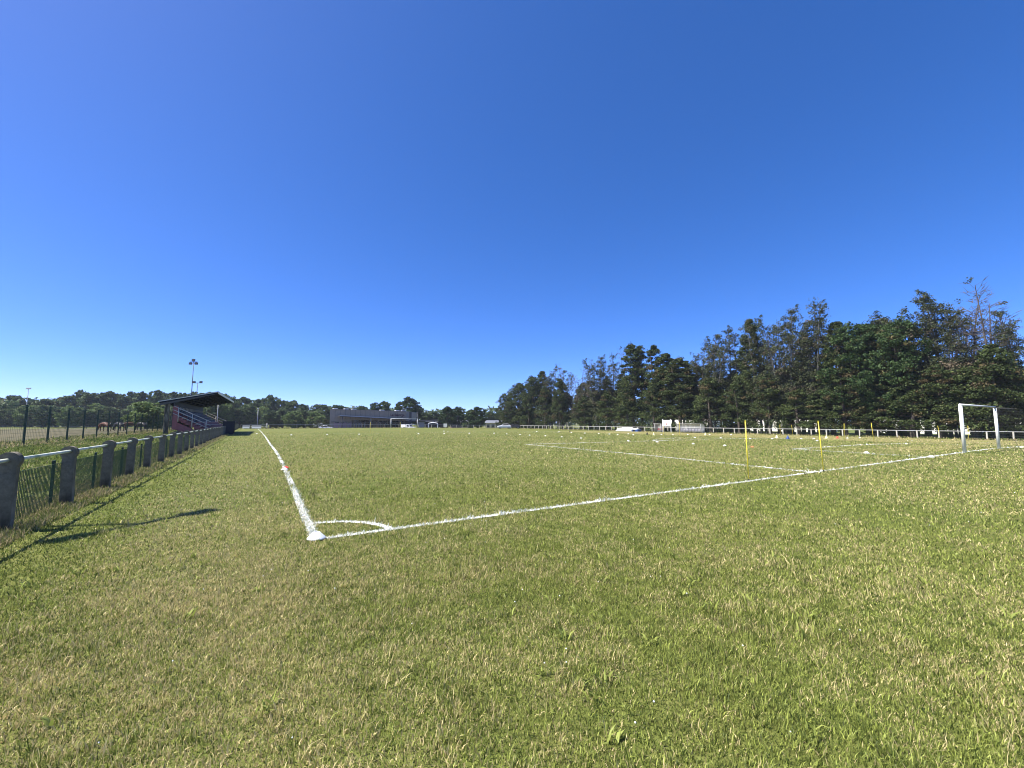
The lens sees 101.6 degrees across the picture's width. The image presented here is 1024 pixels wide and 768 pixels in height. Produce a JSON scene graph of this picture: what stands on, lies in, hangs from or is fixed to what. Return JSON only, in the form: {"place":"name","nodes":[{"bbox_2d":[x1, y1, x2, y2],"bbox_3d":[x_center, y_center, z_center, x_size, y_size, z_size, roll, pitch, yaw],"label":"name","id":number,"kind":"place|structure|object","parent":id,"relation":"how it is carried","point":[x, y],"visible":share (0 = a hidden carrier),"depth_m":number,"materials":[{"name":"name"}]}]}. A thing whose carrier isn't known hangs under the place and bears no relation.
{"place":"outdoors","nodes":[
{"label":"outdoors","id":0,"kind":"place"},
{"bbox_2d":[0,428,162,441],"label":"dry field","id":1,"kind":"structure","parent":0,"point":[4,436],"depth_m":53.29,"materials":[{"name":"plant"}]},
{"bbox_2d":[0,424,1023,767],"bbox_3d":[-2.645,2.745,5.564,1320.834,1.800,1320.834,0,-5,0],"label":"ground","id":2,"kind":"structure","parent":0,"point":[362,432],"depth_m":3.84,"materials":[{"name":"green plant"}]},
{"bbox_2d":[11,405,44,426],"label":"leafy tree","id":3,"kind":"object","parent":2,"relation":"on","point":[18,410],"visible":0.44,"depth_m":184.03,"materials":[{"name":"green plant"}]},
{"bbox_2d":[23,405,56,427],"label":"leafy tree","id":4,"kind":"object","parent":2,"relation":"on","point":[46,408],"visible":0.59,"depth_m":174.32,"materials":[{"name":"green plant"}]},
{"bbox_2d":[51,395,81,426],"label":"woodland tree","id":5,"kind":"object","parent":2,"relation":"on","point":[67,400],"visible":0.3,"depth_m":194.09,"materials":[{"name":"green plant"}]},
{"bbox_2d":[52,405,85,427],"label":"leafy tree","id":6,"kind":"object","parent":2,"relation":"on","point":[75,417],"visible":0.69,"depth_m":173.67,"materials":[{"name":"green plant"}]},
{"bbox_2d":[0,404,171,445],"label":"fence","id":7,"kind":"object","parent":2,"relation":"on","point":[25,422],"visible":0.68,"depth_m":30.07,"materials":[{"name":"green metal"}]},
{"bbox_2d":[75,392,100,426],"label":"woodland tree","id":8,"kind":"object","parent":2,"relation":"on","point":[90,398],"visible":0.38,"depth_m":194.70,"materials":[{"name":"green plant"}]},
{"bbox_2d":[86,403,112,426],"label":"leafy tree","id":9,"kind":"object","parent":2,"relation":"on","point":[96,407],"visible":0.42,"depth_m":184.27,"materials":[{"name":"green plant"}]},
{"bbox_2d":[0,430,199,516],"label":"verge","id":10,"kind":"structure","parent":2,"relation":"on","point":[56,472],"depth_m":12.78,"materials":[{"name":"green plant"}]},
{"bbox_2d":[0,428,193,448],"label":"verge weeds","id":11,"kind":"object","parent":10,"relation":"on","point":[8,443],"visible":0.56,"depth_m":31.12,"materials":[{"name":"green plant"}]},
{"bbox_2d":[95,406,121,426],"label":"leafy tree","id":12,"kind":"object","parent":2,"relation":"on","point":[113,409],"visible":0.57,"depth_m":184.77,"materials":[{"name":"green plant"}]},
{"bbox_2d":[0,433,228,546],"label":"grass strip","id":13,"kind":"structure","parent":2,"relation":"on","point":[23,524],"depth_m":7.87,"materials":[{"name":"green plant"}]},
{"bbox_2d":[0,424,238,531],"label":"post and rail fence","id":14,"kind":"object","parent":2,"relation":"on","point":[11,463],"visible":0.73,"depth_m":8.19,"materials":[{"name":"concrete"}]},
{"bbox_2d":[109,393,137,426],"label":"woodland tree","id":15,"kind":"object","parent":2,"relation":"on","point":[123,399],"visible":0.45,"depth_m":207.34,"materials":[{"name":"green plant"}]},
{"bbox_2d":[121,401,170,428],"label":"leafy tree","id":16,"kind":"object","parent":2,"relation":"on","point":[147,408],"visible":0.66,"depth_m":84.69,"materials":[{"name":"green plant"}]},
{"bbox_2d":[147,390,162,421],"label":"woodland tree","id":17,"kind":"object","parent":2,"relation":"on","point":[156,397],"visible":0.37,"depth_m":196.42,"materials":[{"name":"green plant"}]},
{"bbox_2d":[158,391,233,434],"bbox_3d":[-43.114,4.465,58.275,5.410,5.454,26.130,3,-6,-30],"label":"grandstand","id":18,"kind":"object","parent":2,"relation":"on","point":[187,413],"visible":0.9,"depth_m":49.09,"materials":[{"name":"metal"}]},
{"bbox_2d":[203,404,226,423],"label":"leafy tree","id":19,"kind":"object","parent":2,"relation":"on","point":[212,410],"visible":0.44,"depth_m":175.30,"materials":[{"name":"green plant"}]},
{"bbox_2d":[217,403,236,425],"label":"leafy tree","id":20,"kind":"object","parent":2,"relation":"on","point":[228,411],"visible":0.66,"depth_m":178.94,"materials":[{"name":"green plant"}]},
{"bbox_2d":[226,407,253,427],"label":"leafy tree","id":21,"kind":"object","parent":2,"relation":"on","point":[240,414],"visible":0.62,"depth_m":182.55,"materials":[{"name":"green plant"}]},
{"bbox_2d":[249,406,268,425],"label":"leafy tree","id":22,"kind":"object","parent":2,"relation":"on","point":[260,410],"visible":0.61,"depth_m":185.99,"materials":[{"name":"green plant"}]},
{"bbox_2d":[260,409,280,427],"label":"leafy tree","id":23,"kind":"object","parent":2,"relation":"on","point":[269,414],"visible":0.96,"depth_m":180.46,"materials":[{"name":"green plant"}]},
{"bbox_2d":[264,394,280,411],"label":"woodland tree","id":24,"kind":"object","parent":2,"relation":"on","point":[271,403],"visible":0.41,"depth_m":212.35,"materials":[{"name":"green plant"}]},
{"bbox_2d":[272,409,291,427],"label":"leafy tree","id":25,"kind":"object","parent":2,"relation":"on","point":[283,412],"visible":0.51,"depth_m":184.05,"materials":[{"name":"green plant"}]},
{"bbox_2d":[258,429,317,535],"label":"touchline","id":26,"kind":"object","parent":2,"relation":"on","point":[301,507],"visible":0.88,"depth_m":8.19,"materials":[{"name":"white paint"}]},
{"bbox_2d":[281,410,303,427],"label":"leafy tree","id":27,"kind":"object","parent":2,"relation":"on","point":[293,422],"visible":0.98,"depth_m":175.24,"materials":[{"name":"green plant"}]},
{"bbox_2d":[301,411,325,427],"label":"leafy tree","id":28,"kind":"object","parent":2,"relation":"on","point":[312,417],"visible":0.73,"depth_m":182.66,"materials":[{"name":"green plant"}]},
{"bbox_2d":[307,517,390,528],"bbox_3d":[-2.458,2.127,6.478,1.487,0.100,0.404,-1,-5,13],"label":"corner arc","id":29,"kind":"object","parent":2,"relation":"on","point":[375,523],"visible":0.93,"depth_m":6.55,"materials":[{"name":"white paint"}]},
{"bbox_2d":[240,424,500,428],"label":"end fence","id":30,"kind":"object","parent":2,"relation":"on","point":[369,425],"visible":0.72,"depth_m":113.72,"materials":[{"name":"metal"}]},
{"bbox_2d":[330,408,416,427],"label":"sports hall","id":31,"kind":"structure","parent":2,"relation":"on","point":[354,416],"depth_m":147.20,"materials":[{"name":"metal"}]},
{"bbox_2d":[396,396,421,423],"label":"leafy tree","id":32,"kind":"object","parent":2,"relation":"on","point":[412,402],"visible":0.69,"depth_m":176.99,"materials":[{"name":"green plant"}]},
{"bbox_2d":[0,397,848,426],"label":"distant treeline","id":33,"kind":"object","parent":2,"relation":"on","point":[17,402],"visible":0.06,"depth_m":203.41,"materials":[{"name":"green plant"}]},
{"bbox_2d":[415,419,444,427],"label":"building","id":34,"kind":"structure","parent":2,"relation":"on","point":[435,423],"depth_m":159.25,"materials":[{"name":"stone"}]},
{"bbox_2d":[437,406,456,427],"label":"leafy tree","id":35,"kind":"object","parent":2,"relation":"on","point":[446,412],"visible":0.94,"depth_m":156.32,"materials":[{"name":"green plant"}]},
{"bbox_2d":[450,406,465,425],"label":"leafy tree","id":36,"kind":"object","parent":2,"relation":"on","point":[458,411],"visible":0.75,"depth_m":158.43,"materials":[{"name":"green plant"}]},
{"bbox_2d":[467,407,487,427],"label":"leafy tree","id":37,"kind":"object","parent":2,"relation":"on","point":[480,418],"visible":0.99,"depth_m":155.40,"materials":[{"name":"green plant"}]},
{"bbox_2d":[494,393,512,426],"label":"pine tree","id":38,"kind":"object","parent":2,"relation":"on","point":[504,396],"visible":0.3,"depth_m":155.91,"materials":[{"name":"green plant"}]},
{"bbox_2d":[500,382,531,427],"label":"pine tree","id":39,"kind":"object","parent":2,"relation":"on","point":[517,389],"visible":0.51,"depth_m":146.08,"materials":[{"name":"green plant"}]},
{"bbox_2d":[15,460,1020,746],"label":"lawn weeds","id":40,"kind":"object","parent":2,"relation":"on","point":[47,722],"visible":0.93,"depth_m":3.53,"materials":[{"name":"green plant"}]},
{"bbox_2d":[520,393,538,427],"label":"young evergreen","id":41,"kind":"object","parent":2,"relation":"on","point":[531,401],"visible":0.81,"depth_m":140.06,"materials":[{"name":"green plant"}]},
{"bbox_2d":[517,376,549,427],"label":"pine tree","id":42,"kind":"object","parent":2,"relation":"on","point":[530,386],"visible":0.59,"depth_m":141.32,"materials":[{"name":"green plant"}]},
{"bbox_2d":[532,371,549,427],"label":"evergreen tree","id":43,"kind":"object","parent":2,"relation":"on","point":[541,376],"visible":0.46,"depth_m":142.31,"materials":[{"name":"green plant"}]},
{"bbox_2d":[532,386,554,427],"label":"young evergreen","id":44,"kind":"object","parent":2,"relation":"on","point":[544,390],"visible":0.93,"depth_m":132.62,"materials":[{"name":"green plant"}]},
{"bbox_2d":[540,366,560,428],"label":"evergreen tree","id":45,"kind":"object","parent":2,"relation":"on","point":[551,382],"visible":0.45,"depth_m":135.41,"materials":[{"name":"green plant"}]},
{"bbox_2d":[550,377,570,428],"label":"young evergreen","id":46,"kind":"object","parent":2,"relation":"on","point":[559,385],"visible":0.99,"depth_m":125.77,"materials":[{"name":"green plant"}]},
{"bbox_2d":[548,370,572,428],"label":"evergreen tree","id":47,"kind":"object","parent":2,"relation":"on","point":[566,388],"visible":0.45,"depth_m":128.60,"materials":[{"name":"green plant"}]},
{"bbox_2d":[556,364,575,428],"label":"dead tree","id":48,"kind":"object","parent":2,"relation":"on","point":[570,401],"visible":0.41,"depth_m":130.51,"materials":[{"name":"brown plant"}]},
{"bbox_2d":[568,369,589,429],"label":"dead tree","id":49,"kind":"object","parent":2,"relation":"on","point":[576,399],"visible":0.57,"depth_m":121.62,"materials":[{"name":"brown plant"}]},
{"bbox_2d":[571,395,595,428],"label":"young evergreen","id":50,"kind":"object","parent":2,"relation":"on","point":[584,405],"visible":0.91,"depth_m":116.67,"materials":[{"name":"green plant"}]},
{"bbox_2d":[582,354,613,429],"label":"evergreen tree","id":51,"kind":"object","parent":2,"relation":"on","point":[597,394],"visible":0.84,"depth_m":114.64,"materials":[{"name":"green plant"}]},
{"bbox_2d":[593,390,618,429],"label":"young evergreen","id":52,"kind":"object","parent":2,"relation":"on","point":[606,395],"visible":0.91,"depth_m":107.03,"materials":[{"name":"green plant"}]},
{"bbox_2d":[594,352,619,429],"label":"evergreen tree","id":53,"kind":"object","parent":2,"relation":"on","point":[614,377],"visible":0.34,"depth_m":113.65,"materials":[{"name":"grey plant"}]},
{"bbox_2d":[603,346,625,429],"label":"dead tree","id":54,"kind":"object","parent":2,"relation":"on","point":[616,394],"visible":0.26,"depth_m":113.55,"materials":[{"name":"green plant"}]},
{"bbox_2d":[613,391,642,427],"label":"young evergreen","id":55,"kind":"object","parent":2,"relation":"on","point":[628,398],"visible":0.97,"depth_m":101.36,"materials":[{"name":"green plant"}]},
{"bbox_2d":[609,342,649,427],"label":"evergreen tree","id":56,"kind":"object","parent":2,"relation":"on","point":[624,384],"visible":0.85,"depth_m":104.45,"materials":[{"name":"green plant"}]},
{"bbox_2d":[627,345,651,430],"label":"evergreen tree","id":57,"kind":"object","parent":2,"relation":"on","point":[642,355],"visible":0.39,"depth_m":106.14,"materials":[{"name":"green plant"}]},
{"bbox_2d":[637,380,669,430],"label":"young evergreen","id":58,"kind":"object","parent":2,"relation":"on","point":[649,396],"visible":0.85,"depth_m":95.46,"materials":[{"name":"green plant"}]},
{"bbox_2d":[634,345,673,429],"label":"evergreen tree","id":59,"kind":"object","parent":2,"relation":"on","point":[653,350],"visible":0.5,"depth_m":100.39,"materials":[{"name":"green plant"}]},
{"bbox_2d":[647,353,680,430],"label":"evergreen tree","id":60,"kind":"object","parent":2,"relation":"on","point":[663,358],"visible":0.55,"depth_m":95.50,"materials":[{"name":"green plant"}]},
{"bbox_2d":[324,446,1023,538],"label":"goal line","id":61,"kind":"object","parent":2,"relation":"on","point":[462,518],"visible":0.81,"depth_m":7.81,"materials":[{"name":"white paint"}]},
{"bbox_2d":[654,357,701,431],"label":"evergreen tree","id":62,"kind":"object","parent":2,"relation":"on","point":[685,373],"visible":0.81,"depth_m":91.20,"materials":[{"name":"green plant"}]},
{"bbox_2d":[666,380,702,431],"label":"young evergreen","id":63,"kind":"object","parent":2,"relation":"on","point":[685,405],"visible":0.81,"depth_m":89.03,"materials":[{"name":"green plant"}]},
{"bbox_2d":[686,343,712,431],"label":"evergreen tree","id":64,"kind":"object","parent":2,"relation":"on","point":[695,367],"visible":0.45,"depth_m":91.00,"materials":[{"name":"green plant"}]},
{"bbox_2d":[687,375,732,432],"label":"young evergreen","id":65,"kind":"object","parent":2,"relation":"on","point":[707,383],"visible":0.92,"depth_m":83.71,"materials":[{"name":"green plant"}]},
{"bbox_2d":[691,333,733,432],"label":"evergreen tree","id":66,"kind":"object","parent":2,"relation":"on","point":[711,365],"visible":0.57,"depth_m":85.60,"materials":[{"name":"green plant"}]},
{"bbox_2d":[703,325,740,431],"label":"evergreen tree","id":67,"kind":"object","parent":2,"relation":"on","point":[728,380],"visible":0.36,"depth_m":86.85,"materials":[{"name":"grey plant"}]},
{"bbox_2d":[716,378,760,431],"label":"young evergreen","id":68,"kind":"object","parent":2,"relation":"on","point":[733,397],"visible":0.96,"depth_m":78.96,"materials":[{"name":"green plant"}]},
{"bbox_2d":[726,320,762,432],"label":"evergreen tree","id":69,"kind":"object","parent":2,"relation":"on","point":[734,354],"visible":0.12,"depth_m":85.68,"materials":[{"name":"green plant"}]},
{"bbox_2d":[731,319,766,432],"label":"evergreen tree","id":70,"kind":"object","parent":2,"relation":"on","point":[746,373],"visible":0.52,"depth_m":80.69,"materials":[{"name":"green plant"}]},
{"bbox_2d":[737,321,780,433],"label":"evergreen tree","id":71,"kind":"object","parent":2,"relation":"on","point":[760,368],"visible":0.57,"depth_m":78.43,"materials":[{"name":"green plant"}]},
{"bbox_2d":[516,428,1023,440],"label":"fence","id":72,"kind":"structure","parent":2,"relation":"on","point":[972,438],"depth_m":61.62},
{"bbox_2d":[748,373,793,433],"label":"young evergreen","id":73,"kind":"object","parent":2,"relation":"on","point":[766,381],"visible":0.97,"depth_m":73.87,"materials":[{"name":"green plant"}]},
{"bbox_2d":[520,425,1021,438],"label":"rail fence","id":74,"kind":"object","parent":2,"relation":"on","point":[878,435],"visible":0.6,"depth_m":63.58,"materials":[{"name":"paint"}]},
{"bbox_2d":[524,419,1023,438],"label":"undergrowth","id":75,"kind":"object","parent":2,"relation":"on","point":[901,433],"visible":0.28,"depth_m":84.48,"materials":[{"name":"green plant"}]},
{"bbox_2d":[752,304,819,433],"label":"evergreen tree","id":76,"kind":"object","parent":2,"relation":"on","point":[781,374],"visible":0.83,"depth_m":74.13,"materials":[{"name":"green plant"}]},
{"bbox_2d":[557,431,1023,445],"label":"worn turf","id":77,"kind":"structure","parent":2,"relation":"on","point":[822,437],"depth_m":50.92,"materials":[{"name":"green plant"}]},
{"bbox_2d":[773,388,824,434],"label":"young evergreen","id":78,"kind":"object","parent":2,"relation":"on","point":[795,395],"visible":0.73,"depth_m":70.17,"materials":[{"name":"green plant"}]},
{"bbox_2d":[772,297,829,433],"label":"evergreen tree","id":79,"kind":"object","parent":2,"relation":"on","point":[814,307],"visible":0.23,"depth_m":72.14,"materials":[{"name":"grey plant"}]},
{"bbox_2d":[790,303,833,434],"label":"evergreen tree","id":80,"kind":"object","parent":2,"relation":"on","point":[808,359],"visible":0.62,"depth_m":71.26,"materials":[{"name":"green plant"}]},
{"bbox_2d":[796,389,852,434],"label":"young evergreen","id":81,"kind":"object","parent":2,"relation":"on","point":[813,398],"visible":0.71,"depth_m":66.80,"materials":[{"name":"green plant"}]},
{"bbox_2d":[805,321,859,434],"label":"evergreen tree","id":82,"kind":"object","parent":2,"relation":"on","point":[835,326],"visible":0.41,"depth_m":67.85,"materials":[{"name":"green plant"}]},
{"bbox_2d":[816,365,871,435],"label":"young evergreen","id":83,"kind":"object","parent":2,"relation":"on","point":[845,373],"visible":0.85,"depth_m":64.25,"materials":[{"name":"green plant"}]},
{"bbox_2d":[815,321,890,435],"bbox_3d":[53.572,-0.932,64.852,10.021,18.480,9.068,2,-6,-22],"label":"oak tree","id":84,"kind":"object","parent":2,"relation":"on","point":[853,343],"visible":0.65,"depth_m":64.29,"materials":[{"name":"green plant"}]},
{"bbox_2d":[843,323,907,435],"bbox_3d":[56.278,-0.852,64.716,11.100,18.301,8.380,-4,-7,39],"label":"oak tree","id":85,"kind":"object","parent":2,"relation":"on","point":[865,356],"visible":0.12,"depth_m":63.92,"materials":[{"name":"green plant"}]},
{"bbox_2d":[845,384,909,435],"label":"young evergreen","id":86,"kind":"object","parent":2,"relation":"on","point":[876,402],"visible":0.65,"depth_m":61.25,"materials":[{"name":"green plant"}]},
{"bbox_2d":[856,316,934,436],"bbox_3d":[57.103,-1.038,61.459,9.569,18.066,8.659,1,-5,-16],"label":"oak tree","id":87,"kind":"object","parent":2,"relation":"on","point":[896,369],"visible":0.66,"depth_m":59.81,"materials":[{"name":"green plant"}]},
{"bbox_2d":[862,292,954,436],"bbox_3d":[58.742,-2.501,61.057,8.630,20.973,10.631,1,-5,-10],"label":"evergreen tree","id":88,"kind":"object","parent":2,"relation":"on","point":[925,365],"visible":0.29,"depth_m":59.92,"materials":[{"name":"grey plant"}]},
{"bbox_2d":[872,377,959,436],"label":"young evergreen","id":89,"kind":"object","parent":2,"relation":"on","point":[911,384],"visible":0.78,"depth_m":57.87,"materials":[{"name":"green plant"}]},
{"bbox_2d":[905,302,949,436],"bbox_3d":[61.521,-2.492,61.153,8.656,20.995,9.559,-2,-6,20],"label":"evergreen tree","id":90,"kind":"object","parent":2,"relation":"on","point":[935,318],"visible":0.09,"depth_m":60.33,"materials":[{"name":"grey plant"}]},
{"bbox_2d":[881,445,986,450],"bbox_3d":[28.027,4.128,27.236,13.000,0.123,2.400,3,-6,-31],"label":"worn goal mouth","id":91,"kind":"object","parent":2,"relation":"on","point":[928,446],"visible":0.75,"depth_m":25.96},
{"bbox_2d":[901,362,983,437],"bbox_3d":[57.251,2.243,55.737,8.534,10.384,8.195,4,-7,-39],"label":"young evergreen","id":92,"kind":"object","parent":2,"relation":"on","point":[935,372],"visible":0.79,"depth_m":55.36,"materials":[{"name":"green plant"}]},
{"bbox_2d":[912,289,979,437],"bbox_3d":[59.783,-3.198,56.926,7.812,21.639,8.212,-3,-6,31],"label":"evergreen tree","id":93,"kind":"object","parent":2,"relation":"on","point":[941,360],"visible":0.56,"depth_m":57.13,"materials":[{"name":"green plant"}]},
{"bbox_2d":[932,366,1023,437],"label":"young evergreen","id":94,"kind":"object","parent":2,"relation":"on","point":[952,391],"visible":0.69,"depth_m":52.51,"materials":[{"name":"green plant"}]},
{"bbox_2d":[936,276,1023,438],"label":"dead tree","id":95,"kind":"object","parent":2,"relation":"on","point":[984,336],"visible":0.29,"depth_m":53.14,"materials":[{"name":"brown plant"}]},
{"bbox_2d":[940,292,1021,433],"bbox_3d":[63.262,-2.396,57.294,10.984,20.059,9.596,0,-5,0],"label":"dead tree","id":96,"kind":"object","parent":2,"relation":"on","point":[974,333],"visible":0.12,"depth_m":56.11,"materials":[{"name":"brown plant"}]},
{"bbox_2d":[942,300,1023,437],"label":"dead tree","id":97,"kind":"object","parent":2,"relation":"on","point":[1018,363],"visible":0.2,"depth_m":54.83,"materials":[{"name":"brown plant"}]},
{"bbox_2d":[950,343,1023,438],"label":"young evergreen","id":98,"kind":"object","parent":2,"relation":"on","point":[1001,360],"visible":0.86,"depth_m":50.91,"materials":[{"name":"green plant"}]},
{"bbox_2d":[953,307,1023,437],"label":"dead tree","id":99,"kind":"object","parent":2,"relation":"on","point":[1000,345],"visible":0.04,"depth_m":55.66,"materials":[{"name":"brown plant"}]},
{"bbox_2d":[958,404,1023,454],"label":"football goal","id":100,"kind":"object","parent":2,"relation":"on","point":[962,425],"visible":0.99,"depth_m":21.84,"materials":[{"name":"paint"}]},
{"bbox_2d":[985,310,1023,438],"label":"evergreen tree","id":101,"kind":"object","parent":2,"relation":"on","point":[1008,333],"visible":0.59,"depth_m":52.40,"materials":[{"name":"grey plant"}]},
{"bbox_2d":[0,0,1023,423],"label":"sky","id":102,"kind":"structure","parent":0,"point":[439,204],"materials":[{"name":"blue"}]},
{"bbox_2d":[569,427,985,436],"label":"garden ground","id":103,"kind":"structure","parent":0,"point":[850,432],"depth_m":94.58,"materials":[{"name":"green plant"}]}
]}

